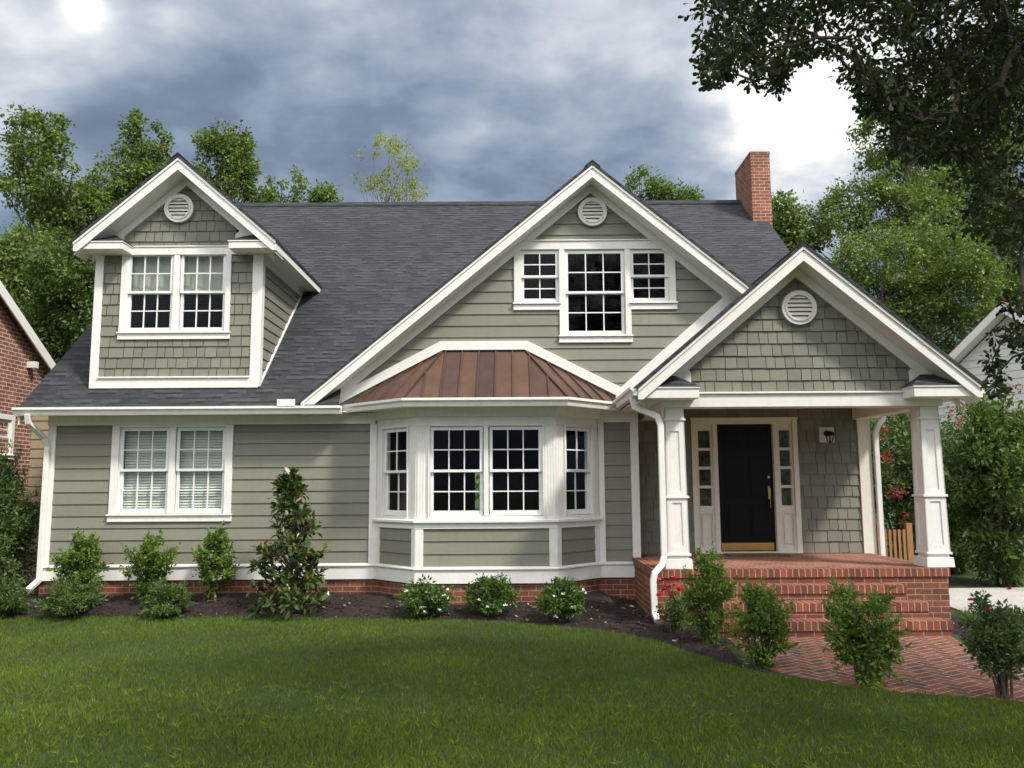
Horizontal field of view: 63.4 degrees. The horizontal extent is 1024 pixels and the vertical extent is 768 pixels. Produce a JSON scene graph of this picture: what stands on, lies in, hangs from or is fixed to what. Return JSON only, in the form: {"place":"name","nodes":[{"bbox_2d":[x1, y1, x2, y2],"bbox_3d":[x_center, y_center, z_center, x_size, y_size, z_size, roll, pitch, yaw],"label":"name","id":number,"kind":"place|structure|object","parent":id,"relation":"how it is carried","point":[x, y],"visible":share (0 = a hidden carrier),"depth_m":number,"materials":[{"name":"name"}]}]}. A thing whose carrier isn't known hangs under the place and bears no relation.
{"place":"outdoors","nodes":[
{"label":"outdoors","id":0,"kind":"place"},
{"bbox_2d":[0,557,1023,767],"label":"lawn","id":1,"kind":"structure","parent":0,"point":[959,580],"depth_m":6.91,"materials":[{"name":"green plant"}]},
{"bbox_2d":[0,281,55,581],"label":"brick house","id":2,"kind":"structure","parent":1,"relation":"on","point":[27,362],"depth_m":15.66,"materials":[{"name":"brown brick"}]},
{"bbox_2d":[0,414,15,458],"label":"window","id":3,"kind":"structure","parent":2,"relation":"in","point":[10,419],"depth_m":15.29,"materials":[{"name":"white paint"}]},
{"bbox_2d":[2,591,1023,677],"bbox_3d":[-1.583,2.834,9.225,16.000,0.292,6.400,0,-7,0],"label":"mulch bed","id":4,"kind":"object","parent":1,"relation":"on","point":[374,601],"visible":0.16,"depth_m":11.25,"materials":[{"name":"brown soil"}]},
{"bbox_2d":[0,558,19,585],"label":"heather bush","id":5,"kind":"object","parent":4,"relation":"on","point":[8,565],"visible":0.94,"depth_m":11.95,"materials":[{"name":"green plant"}]},
{"bbox_2d":[0,572,34,617],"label":"juniper","id":6,"kind":"object","parent":4,"relation":"on","point":[11,594],"visible":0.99,"depth_m":11.26,"materials":[{"name":"green plant"}]},
{"bbox_2d":[0,439,41,593],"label":"evergreen bush","id":7,"kind":"object","parent":4,"relation":"on","point":[13,540],"visible":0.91,"depth_m":12.60,"materials":[{"name":"green plant"}]},
{"bbox_2d":[33,569,106,619],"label":"juniper","id":8,"kind":"object","parent":4,"relation":"on","point":[68,598],"visible":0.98,"depth_m":11.11,"materials":[{"name":"green plant"}]},
{"bbox_2d":[46,526,113,594],"bbox_3d":[-6.178,2.588,11.844,0.801,1.089,0.721,0,-7,0],"label":"upright shrub","id":9,"kind":"object","parent":4,"relation":"on","point":[84,564],"visible":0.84,"depth_m":11.75,"materials":[{"name":"green plant"}]},
{"bbox_2d":[129,574,167,602],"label":"juniper","id":10,"kind":"object","parent":4,"relation":"on","point":[143,585],"visible":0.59,"depth_m":11.64,"materials":[{"name":"green plant"}]},
{"bbox_2d":[119,529,180,599],"bbox_3d":[-5.170,2.600,11.834,0.852,1.064,0.687,0,-7,0],"label":"upright shrub","id":11,"kind":"object","parent":4,"relation":"on","point":[147,561],"visible":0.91,"depth_m":11.73,"materials":[{"name":"green plant"}]},
{"bbox_2d":[140,578,195,621],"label":"juniper","id":12,"kind":"object","parent":4,"relation":"on","point":[167,600],"visible":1,"depth_m":11.08,"materials":[{"name":"green plant"}]},
{"bbox_2d":[189,520,239,600],"bbox_3d":[-4.246,2.529,11.805,0.681,1.184,0.649,1,-7,-13],"label":"upright shrub","id":13,"kind":"object","parent":4,"relation":"on","point":[219,562],"visible":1,"depth_m":11.74,"materials":[{"name":"green plant"}]},
{"bbox_2d":[246,466,332,620],"bbox_3d":[-3.086,2.178,11.385,1.261,2.098,1.163,-3,-8,22],"label":"magnolia","id":14,"kind":"object","parent":4,"relation":"on","point":[290,486],"visible":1,"depth_m":11.28,"materials":[{"name":"green plant"}]},
{"bbox_2d":[394,574,456,618],"bbox_3d":[-1.138,2.850,11.049,0.872,0.650,0.744,0,-7,0],"label":"gardenia","id":15,"kind":"object","parent":4,"relation":"on","point":[423,599],"visible":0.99,"depth_m":10.92,"materials":[{"name":"green plant"}]},
{"bbox_2d":[462,572,520,616],"bbox_3d":[-0.272,2.817,11.055,0.798,0.621,0.709,0,-7,0],"label":"gardenia","id":16,"kind":"object","parent":4,"relation":"on","point":[487,598],"visible":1,"depth_m":10.94,"materials":[{"name":"green plant"}]},
{"bbox_2d":[34,590,953,665],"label":"fallen leaves","id":17,"kind":"object","parent":4,"relation":"on","point":[492,613],"visible":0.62,"depth_m":11.20,"materials":[{"name":"brown plant"}]},
{"bbox_2d":[534,576,587,621],"bbox_3d":[0.638,2.755,10.570,0.691,0.618,0.703,-2,-7,15],"label":"gardenia","id":18,"kind":"object","parent":4,"relation":"on","point":[564,599],"visible":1,"depth_m":10.47,"materials":[{"name":"green plant"}]},
{"bbox_2d":[654,576,688,631],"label":"rose bush","id":19,"kind":"object","parent":4,"relation":"on","point":[676,613],"visible":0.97,"depth_m":9.85,"materials":[{"name":"green plant"}]},
{"bbox_2d":[675,539,738,646],"bbox_3d":[2.138,2.325,9.269,0.765,1.164,0.760,4,-8,-32],"label":"upright shrub","id":20,"kind":"object","parent":4,"relation":"on","point":[710,591],"visible":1,"depth_m":9.15,"materials":[{"name":"green plant"}]},
{"bbox_2d":[722,575,801,668],"bbox_3d":[2.450,2.345,8.035,0.722,0.964,0.641,0,-7,0],"label":"upright shrub","id":21,"kind":"object","parent":4,"relation":"on","point":[763,618],"visible":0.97,"depth_m":7.99,"materials":[{"name":"green plant"}]},
{"bbox_2d":[678,0,1023,403],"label":"oak tree","id":22,"kind":"object","parent":1,"relation":"on","point":[900,100],"visible":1,"depth_m":5.35,"materials":[{"name":"green plant"}]},
{"bbox_2d":[819,576,916,689],"bbox_3d":[3.128,2.195,7.319,0.785,0.980,0.700,-3,-8,22],"label":"upright shrub","id":23,"kind":"object","parent":1,"relation":"on","point":[861,638],"visible":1,"depth_m":7.21,"materials":[{"name":"green plant"}]},
{"bbox_2d":[876,523,913,560],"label":"garden gate","id":24,"kind":"structure","parent":1,"relation":"on","point":[906,533],"depth_m":13.16,"materials":[{"name":"brown wood"}]},
{"bbox_2d":[870,412,967,559],"bbox_3d":[7.238,1.886,15.470,2.145,3.537,2.109,0,-7,0],"label":"crape myrtle","id":25,"kind":"object","parent":1,"relation":"on","point":[900,464],"visible":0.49,"depth_m":15.15,"materials":[{"name":"green plant"}]},
{"bbox_2d":[898,435,1013,574],"bbox_3d":[8.643,2.402,16.426,2.042,2.738,2.299,0,-7,0],"label":"laurel bush","id":26,"kind":"object","parent":1,"relation":"on","point":[954,529],"visible":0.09,"depth_m":15.87,"materials":[{"name":"green plant"}]},
{"bbox_2d":[938,301,1023,555],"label":"white house","id":27,"kind":"structure","parent":1,"relation":"on","point":[968,349],"depth_m":20.63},
{"bbox_2d":[939,384,1023,566],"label":"crape myrtle","id":28,"kind":"object","parent":1,"relation":"on","point":[960,409],"visible":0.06,"depth_m":17.25,"materials":[{"name":"green plant"}]},
{"bbox_2d":[942,385,1023,587],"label":"laurel bush","id":29,"kind":"object","parent":1,"relation":"on","point":[994,487],"visible":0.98,"depth_m":14.12,"materials":[{"name":"green plant"}]},
{"bbox_2d":[958,587,1023,698],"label":"shrub","id":30,"kind":"object","parent":1,"relation":"on","point":[1009,655],"visible":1,"depth_m":6.77,"materials":[{"name":"green plant"}]},
{"bbox_2d":[0,0,1023,486],"label":"sky","id":31,"kind":"structure","parent":0,"point":[499,100],"materials":[{"name":"grey"}]},
{"bbox_2d":[475,493,915,557],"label":"ground","id":32,"kind":"structure","parent":0,"point":[477,504],"depth_m":58.17,"materials":[{"name":"green plant"}]},
{"bbox_2d":[0,218,72,323],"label":"broadleaf tree","id":33,"kind":"object","parent":32,"relation":"on","point":[10,256],"visible":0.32,"depth_m":27.42,"materials":[{"name":"green plant"}]},
{"bbox_2d":[12,229,95,378],"bbox_3d":[-13.712,0.241,25.157,3.685,9.744,3.423,6,-10,-43],"label":"broadleaf tree","id":34,"kind":"object","parent":32,"relation":"on","point":[59,330],"visible":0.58,"depth_m":24.84,"materials":[{"name":"green plant"}]},
{"bbox_2d":[0,101,132,376],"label":"broadleaf tree","id":35,"kind":"object","parent":32,"relation":"on","point":[87,201],"visible":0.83,"depth_m":32.64,"materials":[{"name":"green plant"}]},
{"bbox_2d":[87,106,175,217],"bbox_3d":[-16.047,-2.785,34.223,4.233,17.990,3.418,-6,-9,37],"label":"broadleaf tree","id":36,"kind":"object","parent":32,"relation":"on","point":[141,171],"visible":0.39,"depth_m":34.73,"materials":[{"name":"green plant"}]},
{"bbox_2d":[190,118,280,202],"bbox_3d":[-11.411,-2.503,33.600,3.857,17.207,3.102,0,-7,0],"label":"broadleaf tree","id":37,"kind":"object","parent":32,"relation":"on","point":[233,168],"visible":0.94,"depth_m":34.03,"materials":[{"name":"green plant"}]},
{"bbox_2d":[253,165,311,202],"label":"broadleaf tree","id":38,"kind":"object","parent":32,"relation":"on","point":[297,191],"visible":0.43,"depth_m":37.06,"materials":[{"name":"green plant"}]},
{"bbox_2d":[299,178,346,201],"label":"broadleaf tree","id":39,"kind":"object","parent":32,"relation":"on","point":[321,193],"visible":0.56,"depth_m":36.82,"materials":[{"name":"green plant"}]},
{"bbox_2d":[351,132,427,201],"bbox_3d":[-5.232,-2.402,34.448,3.345,17.136,2.471,0,-7,0],"label":"wispy tree","id":40,"kind":"object","parent":32,"relation":"on","point":[386,188],"visible":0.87,"depth_m":35.44,"materials":[{"name":"green plant"}]},
{"bbox_2d":[12,151,989,637],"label":"house","id":41,"kind":"structure","parent":32,"relation":"on","point":[594,375],"depth_m":12.50,"materials":[{"name":"green"}]},
{"bbox_2d":[106,425,233,521],"bbox_3d":[-5.102,1.338,12.464,1.860,1.443,0.210,0,-7,0],"label":"window","id":42,"kind":"structure","parent":41,"relation":"in","point":[123,506],"depth_m":12.49,"materials":[{"name":"white paint"}]},
{"bbox_2d":[116,248,231,339],"bbox_3d":[-5.174,-1.380,12.801,1.730,1.423,0.217,0,-7,0],"label":"window","id":43,"kind":"structure","parent":41,"relation":"in","point":[177,276],"depth_m":12.79,"materials":[{"name":"white paint"}]},
{"bbox_2d":[380,425,409,518],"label":"window","id":44,"kind":"structure","parent":41,"relation":"in","point":[385,472],"depth_m":12.23,"materials":[{"name":"white paint"}]},
{"bbox_2d":[339,341,624,566],"bbox_3d":[-0.454,0.967,11.958,4.400,3.380,1.098,0,-7,0],"label":"bay window","id":45,"kind":"structure","parent":41,"relation":"in","point":[555,540],"depth_m":11.85,"materials":[{"name":"white wood"}]},
{"bbox_2d":[428,424,544,519],"bbox_3d":[-0.367,1.249,11.805,1.650,1.343,0.148,0,-7,0],"label":"window","id":46,"kind":"structure","parent":41,"relation":"in","point":[471,514],"depth_m":11.78,"materials":[{"name":"white paint"}]},
{"bbox_2d":[513,250,560,309],"bbox_3d":[0.380,-1.600,12.804,0.740,0.953,0.178,0,-7,0],"label":"window","id":47,"kind":"structure","parent":41,"relation":"in","point":[519,303],"depth_m":12.79,"materials":[{"name":"white paint"}]},
{"bbox_2d":[563,424,594,517],"bbox_3d":[0.943,1.281,12.135,0.650,1.343,0.148,6,-10,-44],"label":"window","id":48,"kind":"structure","parent":41,"relation":"in","point":[589,511],"depth_m":12.23,"materials":[{"name":"white paint"}]},
{"bbox_2d":[558,249,633,342],"bbox_3d":[1.277,-1.353,12.773,1.140,1.463,0.178,0,-7,0],"label":"window","id":49,"kind":"structure","parent":41,"relation":"in","point":[566,336],"depth_m":12.74,"materials":[{"name":"white paint"}]},
{"bbox_2d":[630,249,677,309],"bbox_3d":[2.170,-1.611,12.804,0.740,0.953,0.178,0,-7,0],"label":"window","id":50,"kind":"structure","parent":41,"relation":"in","point":[669,302],"depth_m":12.79,"materials":[{"name":"white paint"}]},
{"bbox_2d":[717,424,775,550],"bbox_3d":[3.650,1.610,12.924,0.870,1.970,0.127,0,-7,0],"label":"front door","id":51,"kind":"structure","parent":41,"relation":"in","point":[745,468],"depth_m":12.93,"materials":[{"name":"black wood"}]},
{"bbox_2d":[723,553,789,556],"bbox_3d":[3.656,2.562,12.418,0.880,0.023,0.440,0,-7,0],"label":"doormat","id":52,"kind":"object","parent":41,"relation":"on","point":[755,554],"visible":0.95,"depth_m":12.31,"materials":[{"name":"brown"}]},
{"bbox_2d":[819,427,834,442],"bbox_3d":[4.925,0.787,12.871,0.230,0.245,0.214,0,-7,0],"label":"wall lamp","id":53,"kind":"object","parent":41,"relation":"attached to","point":[826,434],"visible":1,"depth_m":12.95,"materials":[{"name":"metal"}]},
{"bbox_2d":[623,164,678,199],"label":"broadleaf tree","id":54,"kind":"object","parent":32,"relation":"on","point":[653,190],"visible":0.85,"depth_m":35.84,"materials":[{"name":"green plant"}]},
{"bbox_2d":[658,178,703,199],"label":"broadleaf tree","id":55,"kind":"object","parent":32,"relation":"on","point":[686,195],"visible":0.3,"depth_m":35.98,"materials":[{"name":"green plant"}]},
{"bbox_2d":[475,431,895,509],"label":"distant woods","id":56,"kind":"object","parent":32,"relation":"on","point":[477,476],"depth_m":66.12,"materials":[{"name":"green plant"}]},
{"bbox_2d":[771,189,838,252],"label":"broadleaf tree","id":57,"kind":"object","parent":32,"relation":"on","point":[787,227],"visible":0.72,"depth_m":27.53,"materials":[{"name":"green plant"}]},
{"bbox_2d":[799,90,980,544],"bbox_3d":[12.533,-2.566,27.168,6.128,15.506,4.483,0,-7,0],"label":"broadleaf tree","id":58,"kind":"object","parent":32,"relation":"on","point":[912,194],"visible":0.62,"depth_m":27.39,"materials":[{"name":"green plant"}]},
{"bbox_2d":[870,416,961,555],"bbox_3d":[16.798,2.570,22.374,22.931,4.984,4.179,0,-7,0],"label":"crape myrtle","id":59,"kind":"object","parent":32,"relation":"on","point":[883,445],"depth_m":21.94,"materials":[{"name":"green plant"}]},
{"bbox_2d":[822,212,1020,436],"bbox_3d":[12.007,-0.034,24.172,5.543,9.800,3.855,-3,-7,21],"label":"broadleaf tree","id":60,"kind":"object","parent":32,"relation":"on","point":[955,273],"visible":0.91,"depth_m":24.00,"materials":[{"name":"green plant"}]},
{"bbox_2d":[870,318,980,452],"bbox_3d":[13.763,1.411,26.022,6.277,7.320,3.788,0,-7,0],"label":"broadleaf tree","id":61,"kind":"object","parent":32,"relation":"on","point":[947,347],"visible":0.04,"depth_m":25.73,"materials":[{"name":"green plant"}]},
{"bbox_2d":[899,23,1023,340],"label":"broadleaf tree","id":62,"kind":"object","parent":32,"relation":"on","point":[1008,141],"visible":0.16,"depth_m":29.55,"materials":[{"name":"green plant"}]},
{"bbox_2d":[726,636,1023,701],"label":"brick path","id":63,"kind":"structure","parent":0,"point":[809,652],"depth_m":7.88,"materials":[{"name":"red brick"}]},
{"bbox_2d":[949,587,1023,612],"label":"driveway","id":64,"kind":"structure","parent":0,"point":[959,597],"depth_m":12.65,"materials":[{"name":"concrete"}]}
]}

